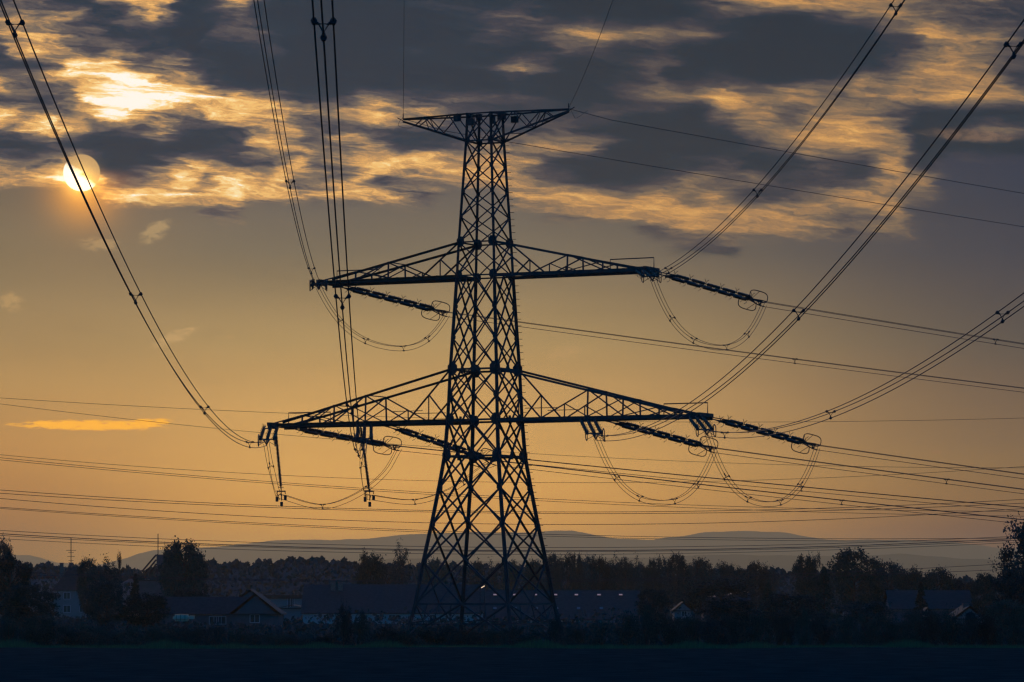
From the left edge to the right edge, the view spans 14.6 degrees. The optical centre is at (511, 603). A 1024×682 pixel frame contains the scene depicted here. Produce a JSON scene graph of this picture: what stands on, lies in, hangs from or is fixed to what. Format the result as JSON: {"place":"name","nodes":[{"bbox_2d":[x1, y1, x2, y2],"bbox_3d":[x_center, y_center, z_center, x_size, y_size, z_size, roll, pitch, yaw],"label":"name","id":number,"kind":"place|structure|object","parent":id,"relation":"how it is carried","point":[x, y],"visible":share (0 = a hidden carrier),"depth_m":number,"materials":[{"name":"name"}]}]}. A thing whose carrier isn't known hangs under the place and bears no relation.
{"place":"outdoors","nodes":[
{"label":"outdoors","id":0,"kind":"place"},
{"bbox_2d":[5,460,978,515],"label":"wire","id":1,"kind":"object","parent":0,"point":[495,498],"visible":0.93,"depth_m":698.90,"materials":[{"name":"metal"}]},
{"bbox_2d":[1,507,987,538],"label":"wire","id":2,"kind":"object","parent":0,"point":[524,533],"visible":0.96,"depth_m":802.90,"materials":[{"name":"metal"}]},
{"bbox_2d":[0,535,996,551],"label":"wire","id":3,"kind":"object","parent":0,"point":[502,551],"visible":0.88,"depth_m":902.13,"materials":[{"name":"metal"}]},
{"bbox_2d":[13,569,999,581],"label":"wire","id":4,"kind":"object","parent":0,"point":[520,581],"visible":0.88,"depth_m":562.21,"materials":[{"name":"metal"}]},
{"bbox_2d":[0,530,1014,547],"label":"wire","id":5,"kind":"object","parent":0,"point":[494,547],"visible":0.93,"depth_m":901.46,"materials":[{"name":"metal"}]},
{"bbox_2d":[0,615,1018,648],"bbox_3d":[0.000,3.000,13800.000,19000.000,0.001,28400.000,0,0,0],"label":"ground","id":6,"kind":"structure","parent":0,"point":[476,628],"depth_m":357.70,"materials":[{"name":"soil"}]},
{"bbox_2d":[0,551,33,621],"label":"broadleaf tree","id":7,"kind":"object","parent":6,"relation":"on","point":[23,571],"visible":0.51,"depth_m":499.06,"materials":[{"name":"green plant"}]},
{"bbox_2d":[0,582,64,628],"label":"broadleaf tree","id":8,"kind":"object","parent":6,"relation":"on","point":[20,593],"visible":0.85,"depth_m":379.13,"materials":[{"name":"green plant"}]},
{"bbox_2d":[27,612,66,646],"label":"bush","id":9,"kind":"object","parent":6,"relation":"on","point":[46,626],"visible":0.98,"depth_m":268.63,"materials":[{"name":"green plant"}]},
{"bbox_2d":[52,563,90,618],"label":"white house","id":10,"kind":"structure","parent":6,"relation":"on","point":[65,587],"depth_m":800.00,"materials":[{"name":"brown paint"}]},
{"bbox_2d":[51,622,96,646],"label":"bush","id":11,"kind":"object","parent":6,"relation":"on","point":[71,634],"visible":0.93,"depth_m":269.92,"materials":[{"name":"green plant"}]},
{"bbox_2d":[75,554,97,619],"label":"broadleaf tree","id":12,"kind":"object","parent":6,"relation":"on","point":[81,569],"visible":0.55,"depth_m":639.36,"materials":[{"name":"green plant"}]},
{"bbox_2d":[28,576,156,612],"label":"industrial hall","id":13,"kind":"structure","parent":6,"relation":"on","point":[130,580],"depth_m":1150.00,"materials":[{"name":"grey metal"}]},
{"bbox_2d":[73,617,113,646],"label":"bush","id":14,"kind":"object","parent":6,"relation":"on","point":[95,632],"visible":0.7,"depth_m":273.97,"materials":[{"name":"green plant"}]},
{"bbox_2d":[79,577,129,625],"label":"broadleaf tree","id":15,"kind":"object","parent":6,"relation":"on","point":[97,606],"visible":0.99,"depth_m":429.43,"materials":[{"name":"green plant"}]},
{"bbox_2d":[100,622,149,646],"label":"bush","id":16,"kind":"object","parent":6,"relation":"on","point":[128,634],"visible":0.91,"depth_m":272.93,"materials":[{"name":"green plant"}]},
{"bbox_2d":[116,590,174,629],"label":"broadleaf tree","id":17,"kind":"object","parent":6,"relation":"on","point":[151,602],"visible":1,"depth_m":429.12,"materials":[{"name":"green plant"}]},
{"bbox_2d":[135,625,170,645],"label":"bush","id":18,"kind":"object","parent":6,"relation":"on","point":[151,636],"visible":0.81,"depth_m":273.24,"materials":[{"name":"green plant"}]},
{"bbox_2d":[138,580,203,612],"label":"flat roof building","id":19,"kind":"structure","parent":6,"relation":"on","point":[147,586],"depth_m":904.00,"materials":[{"name":"concrete"}]},
{"bbox_2d":[157,535,208,596],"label":"broadleaf tree","id":20,"kind":"object","parent":6,"relation":"on","point":[192,561],"visible":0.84,"depth_m":638.66,"materials":[{"name":"green plant"}]},
{"bbox_2d":[172,622,218,646],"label":"bush","id":21,"kind":"object","parent":6,"relation":"on","point":[193,636],"visible":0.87,"depth_m":268.03,"materials":[{"name":"green plant"}]},
{"bbox_2d":[158,597,258,626],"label":"long bungalow","id":22,"kind":"object","parent":6,"relation":"on","point":[207,610],"visible":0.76,"depth_m":520.98,"materials":[{"name":"tile"}]},
{"bbox_2d":[229,593,286,626],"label":"gabled house","id":23,"kind":"structure","parent":6,"relation":"on","point":[253,609],"depth_m":510.00,"materials":[{"name":"tile"}]},
{"bbox_2d":[264,595,302,607],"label":"flat building","id":24,"kind":"structure","parent":6,"relation":"on","point":[280,601],"depth_m":759.97,"materials":[{"name":"concrete"}]},
{"bbox_2d":[332,598,355,646],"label":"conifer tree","id":25,"kind":"object","parent":6,"relation":"on","point":[345,624],"visible":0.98,"depth_m":273.67,"materials":[{"name":"green plant"}]},
{"bbox_2d":[353,610,369,644],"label":"bush","id":26,"kind":"object","parent":6,"relation":"on","point":[361,628],"visible":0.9,"depth_m":275.59,"materials":[{"name":"green plant"}]},
{"bbox_2d":[355,547,385,583],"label":"broadleaf tree","id":27,"kind":"object","parent":6,"relation":"on","point":[368,565],"visible":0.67,"depth_m":898.20,"materials":[{"name":"green plant"}]},
{"bbox_2d":[362,622,404,645],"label":"bush","id":28,"kind":"object","parent":6,"relation":"on","point":[379,636],"visible":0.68,"depth_m":269.29,"materials":[{"name":"green plant"}]},
{"bbox_2d":[300,579,484,623],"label":"long barn","id":29,"kind":"structure","parent":6,"relation":"on","point":[323,599],"depth_m":604.46,"materials":[{"name":"tile"}]},
{"bbox_2d":[391,542,412,583],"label":"slender tree","id":30,"kind":"object","parent":6,"relation":"on","point":[401,564],"visible":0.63,"depth_m":879.54,"materials":[{"name":"green plant"}]},
{"bbox_2d":[389,623,430,646],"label":"bush","id":31,"kind":"object","parent":6,"relation":"on","point":[407,638],"visible":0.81,"depth_m":269.88,"materials":[{"name":"green plant"}]},
{"bbox_2d":[422,556,449,583],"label":"broadleaf tree","id":32,"kind":"object","parent":6,"relation":"on","point":[433,564],"visible":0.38,"depth_m":998.72,"materials":[{"name":"green plant"}]},
{"bbox_2d":[447,626,491,646],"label":"bush","id":33,"kind":"object","parent":6,"relation":"on","point":[465,639],"visible":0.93,"depth_m":270.16,"materials":[{"name":"green plant"}]},
{"bbox_2d":[267,103,713,644],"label":"lattice pylon","id":34,"kind":"object","parent":6,"relation":"on","point":[472,421],"visible":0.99,"depth_m":299.51,"materials":[{"name":"metal"}]},
{"bbox_2d":[258,424,278,446],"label":"tension insulator","id":35,"kind":"object","parent":34,"relation":"attached to","point":[260,436],"visible":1,"depth_m":300.28,"materials":[{"name":"ceramic"}]},
{"bbox_2d":[0,0,267,447],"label":"conductor bundle","id":36,"kind":"object","parent":35,"relation":"attached to","point":[9,24],"visible":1,"depth_m":137.31,"materials":[{"name":"metal"}]},
{"bbox_2d":[309,279,327,290],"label":"tension insulator","id":37,"kind":"object","parent":34,"relation":"attached to","point":[312,284],"visible":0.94,"depth_m":297.04,"materials":[{"name":"ceramic"}]},
{"bbox_2d":[253,0,320,287],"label":"conductor bundle","id":38,"kind":"object","parent":37,"relation":"attached to","point":[286,181],"visible":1,"depth_m":195.65,"materials":[{"name":"metal"}]},
{"bbox_2d":[292,427,401,454],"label":"tension insulator","id":39,"kind":"object","parent":34,"relation":"attached to","point":[340,436],"visible":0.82,"depth_m":312.06,"materials":[{"name":"ceramic"}]},
{"bbox_2d":[398,446,1023,511],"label":"conductor bundle","id":40,"kind":"object","parent":39,"relation":"attached to","point":[801,490],"visible":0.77,"depth_m":336.86,"materials":[{"name":"metal"}]},
{"bbox_2d":[355,421,372,445],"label":"tension insulator","id":41,"kind":"object","parent":34,"relation":"attached to","point":[364,438],"visible":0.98,"depth_m":295.98,"materials":[{"name":"ceramic"}]},
{"bbox_2d":[311,0,366,458],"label":"conductor bundle","id":42,"kind":"object","parent":41,"relation":"attached to","point":[332,21],"visible":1,"depth_m":105.77,"materials":[{"name":"metal"}]},
{"bbox_2d":[339,285,449,320],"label":"tension insulator","id":43,"kind":"object","parent":34,"relation":"attached to","point":[396,300],"visible":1,"depth_m":310.43,"materials":[{"name":"ceramic"}]},
{"bbox_2d":[446,312,1023,391],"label":"conductor bundle","id":44,"kind":"object","parent":43,"relation":"attached to","point":[794,359],"visible":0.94,"depth_m":332.19,"materials":[{"name":"metal"}]},
{"bbox_2d":[386,425,496,468],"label":"tension insulator","id":45,"kind":"object","parent":34,"relation":"attached to","point":[422,437],"visible":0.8,"depth_m":307.97,"materials":[{"name":"ceramic"}]},
{"bbox_2d":[496,461,1023,523],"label":"conductor bundle","id":46,"kind":"object","parent":45,"relation":"attached to","point":[842,500],"visible":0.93,"depth_m":328.79,"materials":[{"name":"metal"}]},
{"bbox_2d":[580,416,604,440],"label":"tension insulator","id":47,"kind":"object","parent":34,"relation":"attached to","point":[592,429],"visible":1,"depth_m":288.23,"materials":[{"name":"ceramic"}]},
{"bbox_2d":[594,19,1023,441],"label":"conductor bundle","id":48,"kind":"object","parent":47,"relation":"attached to","point":[1015,51],"visible":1,"depth_m":146.46,"materials":[{"name":"metal"}]},
{"bbox_2d":[635,266,661,282],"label":"tension insulator","id":49,"kind":"object","parent":34,"relation":"attached to","point":[643,272],"visible":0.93,"depth_m":286.30,"materials":[{"name":"ceramic"}]},
{"bbox_2d":[650,0,904,280],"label":"conductor bundle","id":50,"kind":"object","parent":49,"relation":"attached to","point":[842,89],"visible":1,"depth_m":198.95,"materials":[{"name":"metal"}]},
{"bbox_2d":[605,420,717,456],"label":"tension insulator","id":51,"kind":"object","parent":34,"relation":"attached to","point":[668,436],"visible":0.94,"depth_m":300.65,"materials":[{"name":"ceramic"}]},
{"bbox_2d":[714,448,1023,493],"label":"conductor bundle","id":52,"kind":"object","parent":51,"relation":"attached to","point":[870,469],"visible":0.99,"depth_m":313.25,"materials":[{"name":"metal"}]},
{"bbox_2d":[688,413,715,436],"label":"tension insulator","id":53,"kind":"object","parent":34,"relation":"attached to","point":[702,425],"visible":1,"depth_m":284.72,"materials":[{"name":"ceramic"}]},
{"bbox_2d":[704,292,1023,438],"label":"conductor bundle","id":54,"kind":"object","parent":53,"relation":"attached to","point":[996,312],"visible":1,"depth_m":186.18,"materials":[{"name":"metal"}]},
{"bbox_2d":[660,271,767,310],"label":"tension insulator","id":55,"kind":"object","parent":34,"relation":"attached to","point":[716,289],"visible":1,"depth_m":298.38,"materials":[{"name":"ceramic"}]},
{"bbox_2d":[764,302,1023,348],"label":"conductor bundle","id":56,"kind":"object","parent":55,"relation":"attached to","point":[995,343],"visible":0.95,"depth_m":309.55,"materials":[{"name":"metal"}]},
{"bbox_2d":[712,415,820,453],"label":"tension insulator","id":57,"kind":"object","parent":34,"relation":"attached to","point":[786,437],"visible":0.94,"depth_m":296.49,"materials":[{"name":"ceramic"}]},
{"bbox_2d":[816,445,1023,478],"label":"conductor bundle","id":58,"kind":"object","parent":57,"relation":"attached to","point":[919,459],"visible":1,"depth_m":305.61,"materials":[{"name":"metal"}]},
{"bbox_2d":[476,625,510,646],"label":"bush","id":59,"kind":"object","parent":6,"relation":"on","point":[491,634],"visible":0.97,"depth_m":270.17,"materials":[{"name":"green plant"}]},
{"bbox_2d":[0,556,1021,613],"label":"woods","id":60,"kind":"object","parent":6,"relation":"on","point":[294,575],"visible":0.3,"depth_m":1122.34,"materials":[{"name":"green plant"}]},
{"bbox_2d":[0,606,1023,643],"bbox_3d":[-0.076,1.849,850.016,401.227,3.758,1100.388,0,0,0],"label":"undergrowth","id":61,"kind":"object","parent":6,"relation":"on","point":[287,625],"visible":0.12,"depth_m":465.10,"materials":[{"name":"green plant"}]},
{"bbox_2d":[0,638,1023,648],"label":"grass","id":62,"kind":"structure","parent":6,"relation":"on","point":[382,644],"depth_m":264.00,"materials":[{"name":"plant"}]},
{"bbox_2d":[543,552,563,589],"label":"broadleaf tree","id":63,"kind":"object","parent":6,"relation":"on","point":[555,568],"visible":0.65,"depth_m":903.06,"materials":[{"name":"green plant"}]},
{"bbox_2d":[483,590,640,622],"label":"skylit hall","id":64,"kind":"structure","parent":6,"relation":"on","point":[571,603],"depth_m":646.20,"materials":[{"name":"grey metal"}]},
{"bbox_2d":[557,621,593,645],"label":"bush","id":65,"kind":"object","parent":6,"relation":"on","point":[575,632],"visible":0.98,"depth_m":267.87,"materials":[{"name":"green plant"}]},
{"bbox_2d":[568,552,584,589],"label":"broadleaf tree","id":66,"kind":"object","parent":6,"relation":"on","point":[573,565],"visible":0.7,"depth_m":927.27,"materials":[{"name":"green plant"}]},
{"bbox_2d":[584,613,618,645],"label":"bush","id":67,"kind":"object","parent":6,"relation":"on","point":[602,628],"visible":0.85,"depth_m":277.55,"materials":[{"name":"green plant"}]},
{"bbox_2d":[591,554,612,589],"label":"broadleaf tree","id":68,"kind":"object","parent":6,"relation":"on","point":[603,567],"visible":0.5,"depth_m":948.07,"materials":[{"name":"green plant"}]},
{"bbox_2d":[605,610,644,645],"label":"bush","id":69,"kind":"object","parent":6,"relation":"on","point":[631,629],"visible":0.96,"depth_m":270.40,"materials":[{"name":"green plant"}]},
{"bbox_2d":[616,557,637,589],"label":"broadleaf tree","id":70,"kind":"object","parent":6,"relation":"on","point":[624,571],"visible":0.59,"depth_m":898.33,"materials":[{"name":"green plant"}]},
{"bbox_2d":[643,556,660,603],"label":"broadleaf tree","id":71,"kind":"object","parent":6,"relation":"on","point":[653,566],"visible":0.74,"depth_m":927.68,"materials":[{"name":"green plant"}]},
{"bbox_2d":[633,588,673,621],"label":"broadleaf tree","id":72,"kind":"object","parent":6,"relation":"on","point":[660,597],"visible":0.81,"depth_m":519.19,"materials":[{"name":"green plant"}]},
{"bbox_2d":[646,608,688,645],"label":"bush","id":73,"kind":"object","parent":6,"relation":"on","point":[666,629],"visible":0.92,"depth_m":268.14,"materials":[{"name":"green plant"}]},
{"bbox_2d":[667,550,686,607],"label":"broadleaf tree","id":74,"kind":"object","parent":6,"relation":"on","point":[677,559],"visible":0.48,"depth_m":978.67,"materials":[{"name":"green plant"}]},
{"bbox_2d":[669,611,706,644],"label":"bush","id":75,"kind":"object","parent":6,"relation":"on","point":[687,621],"visible":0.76,"depth_m":272.91,"materials":[{"name":"green plant"}]},
{"bbox_2d":[667,575,758,620],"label":"broadleaf tree","id":76,"kind":"object","parent":6,"relation":"on","point":[718,586],"visible":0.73,"depth_m":637.64,"materials":[{"name":"green plant"}]},
{"bbox_2d":[692,607,739,645],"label":"bush","id":77,"kind":"object","parent":6,"relation":"on","point":[711,634],"visible":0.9,"depth_m":272.10,"materials":[{"name":"green plant"}]},
{"bbox_2d":[745,560,768,610],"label":"broadleaf tree","id":78,"kind":"object","parent":6,"relation":"on","point":[761,572],"visible":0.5,"depth_m":912.75,"materials":[{"name":"green plant"}]},
{"bbox_2d":[792,551,818,610],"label":"broadleaf tree","id":79,"kind":"object","parent":6,"relation":"on","point":[802,582],"visible":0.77,"depth_m":798.94,"materials":[{"name":"green plant"}]},
{"bbox_2d":[810,566,840,623],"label":"conifer tree","id":80,"kind":"object","parent":6,"relation":"on","point":[823,585],"visible":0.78,"depth_m":559.67,"materials":[{"name":"green plant"}]},
{"bbox_2d":[825,546,888,608],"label":"broadleaf tree","id":81,"kind":"object","parent":6,"relation":"on","point":[845,559],"visible":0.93,"depth_m":778.07,"materials":[{"name":"green plant"}]},
{"bbox_2d":[835,599,899,628],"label":"broadleaf tree","id":82,"kind":"object","parent":6,"relation":"on","point":[875,606],"visible":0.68,"depth_m":399.07,"materials":[{"name":"green plant"}]},
{"bbox_2d":[859,558,907,601],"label":"broadleaf tree","id":83,"kind":"object","parent":6,"relation":"on","point":[880,579],"visible":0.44,"depth_m":777.41,"materials":[{"name":"green plant"}]},
{"bbox_2d":[868,609,913,644],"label":"bush","id":84,"kind":"object","parent":6,"relation":"on","point":[893,629],"visible":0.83,"depth_m":271.57,"materials":[{"name":"green plant"}]},
{"bbox_2d":[890,564,925,589],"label":"broadleaf tree","id":85,"kind":"object","parent":6,"relation":"on","point":[915,575],"visible":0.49,"depth_m":768.72,"materials":[{"name":"green plant"}]},
{"bbox_2d":[883,590,972,622],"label":"long dark roof","id":86,"kind":"structure","parent":6,"relation":"on","point":[935,600],"depth_m":562.57,"materials":[{"name":"tile"}]},
{"bbox_2d":[912,609,949,645],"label":"bush","id":87,"kind":"object","parent":6,"relation":"on","point":[928,633],"visible":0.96,"depth_m":270.30,"materials":[{"name":"green plant"}]},
{"bbox_2d":[912,564,956,589],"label":"broadleaf tree","id":88,"kind":"object","parent":6,"relation":"on","point":[928,580],"visible":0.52,"depth_m":758.20,"materials":[{"name":"green plant"}]},
{"bbox_2d":[933,606,971,645],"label":"bush","id":89,"kind":"object","parent":6,"relation":"on","point":[950,619],"visible":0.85,"depth_m":272.82,"materials":[{"name":"green plant"}]},
{"bbox_2d":[952,609,989,645],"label":"bush","id":90,"kind":"object","parent":6,"relation":"on","point":[972,624],"visible":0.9,"depth_m":276.22,"materials":[{"name":"green plant"}]},
{"bbox_2d":[969,570,999,613],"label":"broadleaf tree","id":91,"kind":"object","parent":6,"relation":"on","point":[980,589],"visible":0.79,"depth_m":559.43,"materials":[{"name":"green plant"}]},
{"bbox_2d":[988,541,1019,611],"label":"slender tree","id":92,"kind":"object","parent":6,"relation":"on","point":[1005,557],"visible":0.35,"depth_m":439.49,"materials":[{"name":"green plant"}]},
{"bbox_2d":[988,570,1023,624],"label":"broadleaf tree","id":93,"kind":"object","parent":6,"relation":"on","point":[1008,586],"visible":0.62,"depth_m":418.87,"materials":[{"name":"green plant"}]},
{"bbox_2d":[998,511,1023,626],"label":"slender tree","id":94,"kind":"object","parent":6,"relation":"on","point":[1017,529],"visible":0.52,"depth_m":429.60,"materials":[{"name":"green plant"}]},
{"bbox_2d":[0,533,1019,550],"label":"wire","id":95,"kind":"object","parent":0,"point":[507,550],"visible":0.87,"depth_m":901.51,"materials":[{"name":"metal"}]},
{"bbox_2d":[0,508,1019,540],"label":"wire","id":96,"kind":"object","parent":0,"point":[461,533],"visible":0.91,"depth_m":794.41,"materials":[{"name":"metal"}]},
{"bbox_2d":[1,493,1020,513],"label":"wire","id":97,"kind":"object","parent":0,"point":[514,513],"visible":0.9,"depth_m":802.73,"materials":[{"name":"metal"}]},
{"bbox_2d":[0,457,1021,511],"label":"wire","id":98,"kind":"object","parent":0,"point":[503,496],"visible":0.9,"depth_m":700.30,"materials":[{"name":"metal"}]},
{"bbox_2d":[0,647,1023,681],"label":"field","id":99,"kind":"structure","parent":0,"point":[515,664],"depth_m":190.13,"materials":[{"name":"plant"}]},
{"bbox_2d":[1,530,1022,569],"bbox_3d":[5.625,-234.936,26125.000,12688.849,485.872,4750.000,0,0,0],"label":"hills","id":100,"kind":"structure","parent":0,"point":[725,541],"depth_m":25665.29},
{"bbox_2d":[0,498,1023,524],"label":"wire","id":101,"kind":"object","parent":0,"point":[520,524],"visible":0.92,"depth_m":802.16,"materials":[{"name":"metal"}]},
{"bbox_2d":[0,0,1023,564],"label":"sky","id":102,"kind":"structure","parent":0,"point":[164,106],"materials":[{"name":"orange"}]},
{"bbox_2d":[3,490,1023,511],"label":"wire","id":103,"kind":"object","parent":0,"point":[483,511],"visible":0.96,"depth_m":793.71,"materials":[{"name":"metal"}]},
{"bbox_2d":[32,564,995,580],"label":"wire","id":104,"kind":"object","parent":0,"point":[514,580],"visible":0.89,"depth_m":561.48,"materials":[{"name":"metal"}]},
{"bbox_2d":[11,539,1017,554],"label":"wire","id":105,"kind":"object","parent":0,"point":[512,554],"visible":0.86,"depth_m":901.65,"materials":[{"name":"metal"}]},
{"bbox_2d":[7,455,1023,482],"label":"wire","id":106,"kind":"object","parent":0,"point":[515,482],"visible":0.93,"depth_m":703.07,"materials":[{"name":"metal"}]},
{"bbox_2d":[141,553,1020,579],"bbox_3d":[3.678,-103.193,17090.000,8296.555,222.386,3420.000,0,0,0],"label":"hills","id":107,"kind":"structure","parent":0,"point":[787,562],"depth_m":16821.09,"materials":[{"name":"plant"}]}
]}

